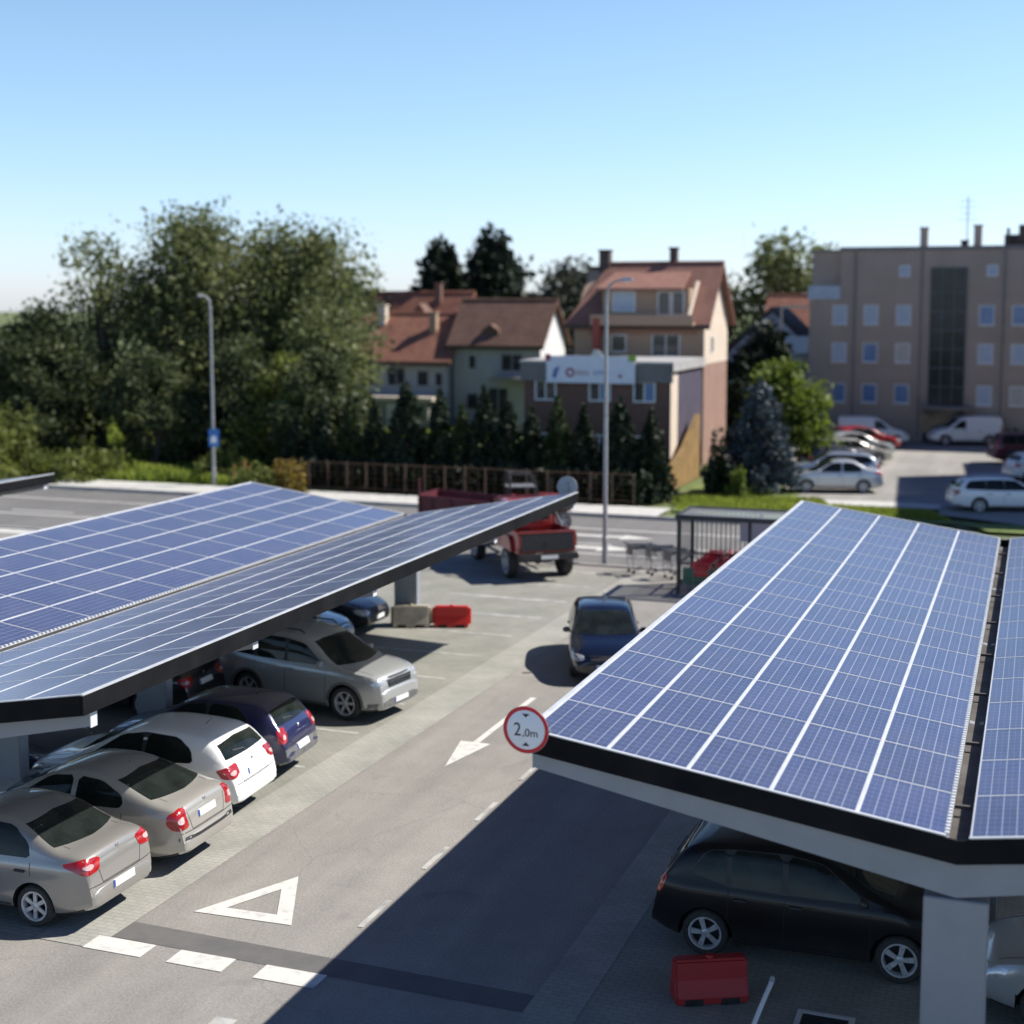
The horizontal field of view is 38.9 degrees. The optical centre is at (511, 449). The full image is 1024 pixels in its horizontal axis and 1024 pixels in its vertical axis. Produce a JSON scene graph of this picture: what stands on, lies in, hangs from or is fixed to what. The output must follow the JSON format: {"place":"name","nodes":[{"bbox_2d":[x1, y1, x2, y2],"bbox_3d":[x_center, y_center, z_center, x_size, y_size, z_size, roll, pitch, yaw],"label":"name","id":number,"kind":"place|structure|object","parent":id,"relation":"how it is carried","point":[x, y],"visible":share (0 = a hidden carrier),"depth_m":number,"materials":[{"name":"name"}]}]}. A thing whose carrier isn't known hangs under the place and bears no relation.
{"place":"outdoors","nodes":[
{"label":"outdoors","id":0,"kind":"place"},
{"bbox_2d":[1,385,522,491],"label":"bank","id":1,"kind":"structure","parent":0,"point":[317,489],"depth_m":71.08,"materials":[{"name":"green plant"}]},
{"bbox_2d":[0,400,54,479],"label":"bush","id":2,"kind":"object","parent":1,"relation":"on","point":[14,457],"visible":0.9,"depth_m":74.12,"materials":[{"name":"green plant"}]},
{"bbox_2d":[0,359,94,463],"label":"tree","id":3,"kind":"object","parent":1,"relation":"on","point":[37,385],"visible":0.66,"depth_m":77.40,"materials":[{"name":"green plant"}]},
{"bbox_2d":[0,296,110,448],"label":"broadleaf tree","id":4,"kind":"object","parent":1,"relation":"on","point":[39,339],"visible":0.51,"depth_m":78.56,"materials":[{"name":"green plant"}]},
{"bbox_2d":[23,444,130,483],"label":"bush","id":5,"kind":"object","parent":1,"relation":"on","point":[65,463],"visible":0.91,"depth_m":73.31,"materials":[{"name":"green plant"}]},
{"bbox_2d":[22,213,198,459],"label":"broadleaf tree","id":6,"kind":"object","parent":1,"relation":"on","point":[104,331],"visible":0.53,"depth_m":81.08,"materials":[{"name":"green plant"}]},
{"bbox_2d":[92,343,218,467],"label":"tree","id":7,"kind":"object","parent":1,"relation":"on","point":[137,374],"visible":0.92,"depth_m":76.89,"materials":[{"name":"green plant"}]},
{"bbox_2d":[89,194,284,448],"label":"broadleaf tree","id":8,"kind":"object","parent":1,"relation":"on","point":[191,245],"visible":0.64,"depth_m":81.84,"materials":[{"name":"green plant"}]},
{"bbox_2d":[193,440,254,482],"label":"bush","id":9,"kind":"object","parent":1,"relation":"on","point":[230,459],"visible":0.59,"depth_m":72.46,"materials":[{"name":"green plant"}]},
{"bbox_2d":[176,330,283,462],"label":"tree","id":10,"kind":"object","parent":1,"relation":"on","point":[241,361],"visible":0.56,"depth_m":76.82,"materials":[{"name":"green plant"}]},
{"bbox_2d":[173,203,351,440],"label":"broadleaf tree","id":11,"kind":"object","parent":1,"relation":"on","point":[260,247],"visible":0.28,"depth_m":83.45,"materials":[{"name":"green plant"}]},
{"bbox_2d":[227,349,337,466],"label":"tree","id":12,"kind":"object","parent":1,"relation":"on","point":[273,393],"visible":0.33,"depth_m":75.40,"materials":[{"name":"green plant"}]},
{"bbox_2d":[276,414,309,483],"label":"young conifer","id":13,"kind":"object","parent":1,"relation":"on","point":[296,444],"visible":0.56,"depth_m":71.60,"materials":[{"name":"green plant"}]},
{"bbox_2d":[215,212,401,408],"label":"broadleaf tree","id":14,"kind":"object","parent":1,"relation":"on","point":[335,288],"visible":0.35,"depth_m":83.52,"materials":[{"name":"green plant"}]},
{"bbox_2d":[300,401,339,485],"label":"young conifer","id":15,"kind":"object","parent":1,"relation":"on","point":[325,447],"visible":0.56,"depth_m":71.04,"materials":[{"name":"green plant"}]},
{"bbox_2d":[263,345,382,461],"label":"tree","id":16,"kind":"object","parent":1,"relation":"on","point":[317,377],"visible":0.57,"depth_m":73.33,"materials":[{"name":"green plant"}]},
{"bbox_2d":[270,292,388,437],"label":"tree","id":17,"kind":"object","parent":1,"relation":"on","point":[315,339],"visible":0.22,"depth_m":79.06,"materials":[{"name":"green plant"}]},
{"bbox_2d":[330,390,364,489],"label":"young conifer","id":18,"kind":"object","parent":1,"relation":"on","point":[349,446],"visible":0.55,"depth_m":70.54,"materials":[{"name":"green plant"}]},
{"bbox_2d":[354,398,390,489],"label":"young conifer","id":19,"kind":"object","parent":1,"relation":"on","point":[372,435],"visible":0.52,"depth_m":70.09,"materials":[{"name":"green plant"}]},
{"bbox_2d":[351,305,457,429],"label":"house","id":20,"kind":"structure","parent":1,"relation":"on","point":[421,354],"depth_m":100.72,"materials":[{"name":"paint"}]},
{"bbox_2d":[364,282,476,311],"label":"house","id":21,"kind":"structure","parent":1,"relation":"on","point":[438,299],"depth_m":112.26,"materials":[{"name":"red tile"}]},
{"bbox_2d":[407,232,471,290],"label":"spruce","id":22,"kind":"object","parent":1,"relation":"on","point":[435,264],"visible":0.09,"depth_m":114.26,"materials":[{"name":"green plant"}]},
{"bbox_2d":[463,221,527,297],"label":"spruce","id":23,"kind":"object","parent":1,"relation":"on","point":[488,247],"visible":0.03,"depth_m":116.00,"materials":[{"name":"green plant"}]},
{"bbox_2d":[445,298,571,432],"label":"house","id":24,"kind":"structure","parent":1,"relation":"on","point":[493,341],"depth_m":99.44,"materials":[{"name":"paint"}]},
{"bbox_2d":[460,252,570,351],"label":"broadleaf tree","id":25,"kind":"object","parent":1,"relation":"on","point":[516,269],"visible":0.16,"depth_m":115.18,"materials":[{"name":"green plant"}]},
{"bbox_2d":[3,476,670,515],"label":"pavement","id":26,"kind":"structure","parent":0,"point":[631,510],"depth_m":67.21,"materials":[{"name":"concrete"}]},
{"bbox_2d":[225,460,280,486],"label":"bush","id":27,"kind":"object","parent":26,"relation":"on","point":[248,475],"visible":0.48,"depth_m":66.83,"materials":[{"name":"green plant"}]},
{"bbox_2d":[271,457,310,493],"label":"bush","id":28,"kind":"object","parent":26,"relation":"on","point":[288,474],"visible":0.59,"depth_m":66.29,"materials":[{"name":"yellow plant"}]},
{"bbox_2d":[0,488,1008,568],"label":"road","id":29,"kind":"structure","parent":0,"point":[75,506],"depth_m":59.69,"materials":[{"name":"asphalt"}]},
{"bbox_2d":[418,478,501,512],"bbox_3d":[-1.245,2.155,56.934,4.502,2.150,2.260,2,6,20],"label":"trailer","id":30,"kind":"object","parent":29,"relation":"on","point":[436,499],"visible":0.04,"depth_m":56.68,"materials":[{"name":"red metal"}]},
{"bbox_2d":[504,470,571,527],"bbox_3d":[0.900,1.974,57.736,2.934,2.347,1.700,-1,6,-8],"label":"tractor","id":31,"kind":"object","parent":29,"relation":"on","point":[565,518],"visible":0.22,"depth_m":57.47,"materials":[{"name":"metal"}]},
{"bbox_2d":[602,277,632,563],"bbox_3d":[3.610,-0.965,49.690,0.994,9.830,0.225,1,6,10],"label":"street lamp","id":32,"kind":"object","parent":29,"relation":"on","point":[605,506],"visible":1,"depth_m":49.76,"materials":[{"name":"metal"}]},
{"bbox_2d":[0,310,1023,538],"bbox_3d":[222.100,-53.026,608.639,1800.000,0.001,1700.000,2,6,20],"label":"ground","id":33,"kind":"structure","parent":0,"point":[686,487],"depth_m":64.82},
{"bbox_2d":[0,528,697,1023],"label":"parking lot","id":34,"kind":"structure","parent":33,"relation":"on","point":[512,888],"depth_m":22.21,"materials":[{"name":"asphalt"}]},
{"bbox_2d":[0,473,53,495],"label":"solar canopy","id":35,"kind":"object","parent":34,"relation":"on","point":[19,485],"visible":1,"depth_m":42.08,"materials":[{"name":"metal"}]},
{"bbox_2d":[83,935,155,956],"bbox_3d":[-5.510,6.960,20.351,0.950,0.001,0.400,2,6,20],"label":"give way line","id":36,"kind":"object","parent":34,"relation":"on","point":[121,946],"visible":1,"depth_m":20.33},
{"bbox_2d":[166,950,235,971],"bbox_3d":[-4.270,7.006,19.902,0.870,0.001,0.400,2,6,20],"label":"give way line","id":37,"kind":"object","parent":34,"relation":"on","point":[201,960],"visible":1,"depth_m":19.90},
{"bbox_2d":[195,877,297,924],"bbox_3d":[-3.680,6.789,22.032,1.593,0.001,1.705,2,6,20],"label":"give way triangle","id":38,"kind":"object","parent":34,"relation":"on","point":[288,888],"visible":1,"depth_m":21.68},
{"bbox_2d":[253,965,326,987],"bbox_3d":[-2.978,7.054,19.435,0.920,0.001,0.400,2,6,20],"label":"give way line","id":39,"kind":"object","parent":34,"relation":"on","point":[290,976],"visible":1,"depth_m":19.43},
{"bbox_2d":[0,559,627,941],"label":"parking bays","id":40,"kind":"object","parent":34,"relation":"on","point":[440,582],"visible":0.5,"depth_m":39.32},
{"bbox_2d":[28,727,93,768],"bbox_3d":[-10.167,5.375,28.009,4.288,1.594,2.075,2,6,20],"label":"parked car","id":41,"kind":"object","parent":40,"relation":"on","point":[40,745],"visible":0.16,"depth_m":27.14,"materials":[{"name":"blue paint"}]},
{"bbox_2d":[0,788,150,925],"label":"parked car","id":42,"kind":"object","parent":40,"relation":"on","point":[62,853],"visible":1,"depth_m":21.07,"materials":[{"name":"silver paint"}]},
{"bbox_2d":[0,748,232,857],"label":"parked car","id":43,"kind":"object","parent":40,"relation":"on","point":[171,808],"visible":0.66,"depth_m":23.39,"materials":[{"name":"beige paint"}]},
{"bbox_2d":[32,712,275,804],"bbox_3d":[-6.549,5.541,26.382,4.288,1.594,2.075,2,6,17],"label":"parked car","id":44,"kind":"object","parent":40,"relation":"on","point":[236,756],"visible":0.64,"depth_m":25.66,"materials":[{"name":"white paint"}]},
{"bbox_2d":[111,659,225,713],"bbox_3d":[-8.863,4.907,32.511,4.708,1.610,2.095,2,6,19],"label":"parked car","id":45,"kind":"object","parent":40,"relation":"on","point":[194,681],"visible":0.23,"depth_m":31.48,"materials":[{"name":"red paint"}]},
{"bbox_2d":[109,685,317,766],"bbox_3d":[-5.902,5.350,28.426,3.982,1.559,1.975,2,6,16],"label":"parked car","id":46,"kind":"object","parent":40,"relation":"on","point":[282,723],"visible":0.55,"depth_m":27.75,"materials":[{"name":"blue paint"}]},
{"bbox_2d":[0,482,577,779],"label":"solar canopy","id":47,"kind":"object","parent":40,"relation":"on","point":[147,603],"visible":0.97,"depth_m":29.27,"materials":[{"name":"glass"}]},
{"bbox_2d":[217,617,417,719],"bbox_3d":[-4.409,4.797,32.636,4.612,1.803,2.105,3,7,29],"label":"parked car","id":48,"kind":"object","parent":40,"relation":"on","point":[344,673],"visible":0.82,"depth_m":31.83,"materials":[{"name":"silver paint"}]},
{"bbox_2d":[329,596,389,626],"bbox_3d":[-5.622,4.106,40.444,4.288,1.594,2.075,2,6,20],"label":"parked car","id":49,"kind":"object","parent":40,"relation":"on","point":[363,611],"visible":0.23,"depth_m":39.30,"materials":[{"name":"blue paint"}]},
{"bbox_2d":[391,604,431,627],"bbox_3d":[-2.804,4.599,40.371,1.150,0.630,0.424,0,6,2],"label":"plastic barrier","id":50,"kind":"object","parent":40,"relation":"on","point":[410,616],"visible":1,"depth_m":40.23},
{"bbox_2d":[432,604,470,627],"bbox_3d":[-1.681,4.608,40.389,1.100,0.610,0.424,0,6,2],"label":"plastic barrier","id":51,"kind":"object","parent":40,"relation":"on","point":[451,616],"visible":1,"depth_m":40.25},
{"bbox_2d":[470,494,578,577],"bbox_3d":[0.284,2.781,49.475,2.420,2.420,6.056,-2,6,-18],"label":"pickup truck","id":52,"kind":"object","parent":40,"relation":"on","point":[548,537],"visible":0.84,"depth_m":47.12,"materials":[{"name":"red paint"}]},
{"bbox_2d":[113,922,534,1011],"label":"asphalt repair","id":53,"kind":"structure","parent":34,"relation":"on","point":[343,969],"depth_m":19.73,"materials":[{"name":"asphalt"}]},
{"bbox_2d":[35,571,662,945],"bbox_3d":[-0.861,5.516,34.515,1.000,0.001,30.326,2,6,21],"label":"pale band","id":54,"kind":"object","parent":34,"relation":"on","point":[165,879],"visible":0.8,"depth_m":26.72,"materials":[{"name":"concrete"}]},
{"bbox_2d":[445,697,535,765],"bbox_3d":[-0.413,5.907,30.675,0.660,0.001,5.250,2,6,20],"label":"lane arrow","id":55,"kind":"object","parent":34,"relation":"on","point":[464,749],"visible":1,"depth_m":29.55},
{"bbox_2d":[563,596,645,675],"bbox_3d":[2.300,4.546,36.188,2.075,1.594,4.288,0,6,2],"label":"moving car","id":56,"kind":"object","parent":34,"relation":"on","point":[601,630],"visible":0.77,"depth_m":35.31,"materials":[{"name":"blue paint"}]},
{"bbox_2d":[675,506,788,593],"bbox_3d":[7.542,3.207,44.949,4.600,2.490,2.100,2,6,20],"label":"trolley shelter","id":57,"kind":"object","parent":34,"relation":"on","point":[751,529],"visible":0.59,"depth_m":45.67,"materials":[{"name":"metal"}]},
{"bbox_2d":[574,895,1023,1023],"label":"parking bays","id":58,"kind":"object","parent":34,"relation":"on","point":[633,987],"depth_m":19.04,"materials":[{"name":"asphalt"}]},
{"bbox_2d":[514,810,700,1023],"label":"pale band","id":59,"kind":"object","parent":58,"relation":"on","point":[566,990],"visible":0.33,"depth_m":20.75,"materials":[{"name":"concrete"}]},
{"bbox_2d":[670,953,748,1006],"bbox_3d":[2.558,6.822,18.798,0.960,0.590,0.404,-1,6,-6],"label":"plastic barrier","id":60,"kind":"object","parent":58,"relation":"on","point":[706,978],"visible":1,"depth_m":18.66,"materials":[{"name":"plastic"}]},
{"bbox_2d":[532,500,1023,1023],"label":"solar canopy","id":61,"kind":"object","parent":58,"relation":"on","point":[836,684],"visible":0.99,"depth_m":19.41,"materials":[{"name":"glass"}]},
{"bbox_2d":[503,706,550,753],"bbox_3d":[0.179,3.331,17.292,0.589,0.578,0.060,2,6,20],"label":"height limit sign","id":62,"kind":"object","parent":61,"relation":"attached to","point":[526,729],"visible":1,"depth_m":17.27,"materials":[{"name":"metal"}]},
{"bbox_2d":[652,819,924,983],"bbox_3d":[4.218,6.096,20.312,4.298,1.720,2.075,2,6,19],"label":"parked car","id":63,"kind":"object","parent":58,"relation":"on","point":[718,886],"visible":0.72,"depth_m":19.66,"materials":[{"name":"black paint"}]},
{"bbox_2d":[793,1009,855,1023],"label":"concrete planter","id":64,"kind":"object","parent":58,"relation":"on","point":[811,1017],"visible":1,"depth_m":18.24,"materials":[{"name":"concrete"}]},
{"bbox_2d":[986,914,1023,1019],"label":"parked car","id":65,"kind":"object","parent":58,"relation":"on","point":[1005,973],"visible":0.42,"depth_m":18.14,"materials":[{"name":"silver paint"}]},
{"bbox_2d":[372,379,438,493],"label":"young conifer","id":66,"kind":"object","parent":33,"relation":"on","point":[403,439],"visible":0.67,"depth_m":69.31,"materials":[{"name":"green plant"}]},
{"bbox_2d":[413,387,460,490],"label":"young conifer","id":67,"kind":"object","parent":33,"relation":"on","point":[437,441],"visible":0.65,"depth_m":68.81,"materials":[{"name":"green plant"}]},
{"bbox_2d":[440,402,479,491],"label":"young conifer","id":68,"kind":"object","parent":33,"relation":"on","point":[460,433],"visible":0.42,"depth_m":68.57,"materials":[{"name":"green plant"}]},
{"bbox_2d":[291,459,635,505],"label":"fence","id":69,"kind":"object","parent":33,"relation":"on","point":[424,466],"visible":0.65,"depth_m":67.13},
{"bbox_2d":[296,455,647,506],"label":"hedge","id":70,"kind":"object","parent":33,"relation":"on","point":[319,470],"visible":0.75,"depth_m":67.40,"materials":[{"name":"plant"}]},
{"bbox_2d":[456,383,499,493],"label":"young conifer","id":71,"kind":"object","parent":33,"relation":"on","point":[481,433],"visible":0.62,"depth_m":68.05,"materials":[{"name":"green plant"}]},
{"bbox_2d":[486,398,528,494],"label":"young conifer","id":72,"kind":"object","parent":33,"relation":"on","point":[505,425],"visible":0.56,"depth_m":67.67,"materials":[{"name":"green plant"}]},
{"bbox_2d":[47,484,968,532],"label":"kerb","id":73,"kind":"structure","parent":33,"relation":"on","point":[628,516],"depth_m":64.65,"materials":[{"name":"concrete"}]},
{"bbox_2d":[514,404,549,494],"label":"young conifer","id":74,"kind":"object","parent":33,"relation":"on","point":[532,440],"visible":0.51,"depth_m":67.33,"materials":[{"name":"green plant"}]},
{"bbox_2d":[530,393,579,496],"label":"young conifer","id":75,"kind":"object","parent":33,"relation":"on","point":[556,453],"visible":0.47,"depth_m":66.88,"materials":[{"name":"green plant"}]},
{"bbox_2d":[532,254,598,354],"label":"broadleaf tree","id":76,"kind":"object","parent":33,"relation":"on","point":[569,290],"visible":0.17,"depth_m":120.31,"materials":[{"name":"green plant"}]},
{"bbox_2d":[562,403,602,498],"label":"young conifer","id":77,"kind":"object","parent":33,"relation":"on","point":[583,453],"visible":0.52,"depth_m":66.48,"materials":[{"name":"green plant"}]},
{"bbox_2d":[519,355,705,476],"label":"commercial building","id":78,"kind":"structure","parent":33,"relation":"on","point":[668,390],"depth_m":72.71,"materials":[{"name":"paint"}]},
{"bbox_2d":[545,349,635,383],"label":"roof banner","id":79,"kind":"object","parent":78,"relation":"attached to","point":[576,369],"visible":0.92,"depth_m":72.12,"materials":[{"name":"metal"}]},
{"bbox_2d":[583,395,653,504],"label":"young conifer","id":80,"kind":"object","parent":33,"relation":"on","point":[621,434],"visible":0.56,"depth_m":65.74,"materials":[{"name":"green plant"}]},
{"bbox_2d":[564,247,735,465],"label":"house","id":81,"kind":"structure","parent":33,"relation":"on","point":[673,307],"depth_m":80.65,"materials":[{"name":"paint"}]},
{"bbox_2d":[652,335,679,356],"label":"window","id":82,"kind":"structure","parent":81,"relation":"in","point":[662,345],"depth_m":79.92,"materials":[{"name":"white glass"}]},
{"bbox_2d":[625,407,682,504],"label":"young conifer","id":83,"kind":"object","parent":33,"relation":"on","point":[660,489],"visible":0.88,"depth_m":65.32,"materials":[{"name":"green plant"}]},
{"bbox_2d":[654,414,699,488],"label":"ramp wall","id":84,"kind":"structure","parent":33,"relation":"on","point":[684,462],"depth_m":72.75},
{"bbox_2d":[727,307,808,379],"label":"house","id":85,"kind":"structure","parent":33,"relation":"on","point":[794,324],"depth_m":99.28,"materials":[{"name":"stone"}]},
{"bbox_2d":[764,293,811,326],"bbox_3d":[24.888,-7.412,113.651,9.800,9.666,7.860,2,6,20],"label":"roof","id":86,"kind":"structure","parent":85,"relation":"attached to","point":[790,299],"depth_m":113.73,"materials":[{"name":"red tile"}]},
{"bbox_2d":[727,223,827,344],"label":"broadleaf tree","id":87,"kind":"object","parent":33,"relation":"on","point":[778,276],"visible":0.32,"depth_m":123.33,"materials":[{"name":"green plant"}]},
{"bbox_2d":[672,484,959,523],"bbox_3d":[11.479,2.447,64.216,9.691,0.001,15.460,-3,6,-24],"label":"grass strip","id":88,"kind":"object","parent":33,"relation":"on","point":[696,488],"depth_m":63.21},
{"bbox_2d":[701,427,733,495],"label":"bush","id":89,"kind":"object","parent":88,"relation":"on","point":[717,477],"visible":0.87,"depth_m":67.32,"materials":[{"name":"green plant"}]},
{"bbox_2d":[713,377,808,494],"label":"blue spruce","id":90,"kind":"object","parent":88,"relation":"on","point":[778,462],"visible":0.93,"depth_m":67.98,"materials":[{"name":"green plant"}]},
{"bbox_2d":[726,440,1023,504],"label":"car park","id":91,"kind":"structure","parent":33,"relation":"on","point":[927,472],"depth_m":77.13,"materials":[{"name":"asphalt"}]},
{"bbox_2d":[725,377,756,453],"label":"dark conifer","id":92,"kind":"object","parent":91,"relation":"on","point":[736,387],"visible":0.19,"depth_m":86.20,"materials":[{"name":"green plant"}]},
{"bbox_2d":[726,343,786,398],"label":"dark conifer","id":93,"kind":"object","parent":91,"relation":"on","point":[741,357],"visible":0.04,"depth_m":91.04,"materials":[{"name":"green plant"}]},
{"bbox_2d":[739,319,793,398],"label":"dark conifer","id":94,"kind":"object","parent":91,"relation":"on","point":[776,344],"visible":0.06,"depth_m":91.62,"materials":[{"name":"green plant"}]},
{"bbox_2d":[728,355,845,467],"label":"tree","id":95,"kind":"object","parent":91,"relation":"on","point":[803,407],"visible":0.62,"depth_m":76.32,"materials":[{"name":"green plant"}]},
{"bbox_2d":[787,458,882,492],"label":"parked car","id":96,"kind":"object","parent":91,"relation":"on","point":[846,473],"visible":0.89,"depth_m":68.26,"materials":[{"name":"silver paint"}]},
{"bbox_2d":[794,449,880,470],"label":"parked car","id":97,"kind":"object","parent":91,"relation":"on","point":[866,459],"visible":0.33,"depth_m":72.11,"materials":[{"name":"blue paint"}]},
{"bbox_2d":[835,415,908,441],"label":"parked car","id":98,"kind":"object","parent":91,"relation":"on","point":[878,424],"visible":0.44,"depth_m":90.73,"materials":[{"name":"white paint"}]},
{"bbox_2d":[780,224,1023,442],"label":"apartment building","id":99,"kind":"structure","parent":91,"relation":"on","point":[916,343],"depth_m":93.34,"materials":[{"name":"paint"}]},
{"bbox_2d":[926,415,1002,444],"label":"parked car","id":100,"kind":"object","parent":91,"relation":"on","point":[985,429],"visible":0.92,"depth_m":90.80,"materials":[{"name":"white paint"}]},
{"bbox_2d":[986,430,1023,460],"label":"parked car","id":101,"kind":"object","parent":91,"relation":"on","point":[1004,445],"visible":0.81,"depth_m":80.20,"materials":[{"name":"red paint"}]},
{"bbox_2d":[0,0,1023,311],"label":"sky","id":102,"kind":"structure","parent":0,"point":[637,130],"materials":[{"name":"blue"}]},
{"bbox_2d":[671,491,949,520],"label":"lawn grass","id":103,"kind":"structure","parent":0,"point":[771,502],"depth_m":63.70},
{"bbox_2d":[807,498,1023,508],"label":"pavement","id":104,"kind":"structure","parent":0,"point":[892,504],"depth_m":64.35,"materials":[{"name":"concrete"}]},
{"bbox_2d":[939,505,1023,524],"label":"driveway","id":105,"kind":"structure","parent":0,"point":[1008,516],"depth_m":61.22,"materials":[{"name":"asphalt"}]},
{"bbox_2d":[945,473,1023,511],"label":"parked car","id":106,"kind":"object","parent":105,"relation":"on","point":[979,493],"visible":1,"depth_m":61.85,"materials":[{"name":"white paint"}]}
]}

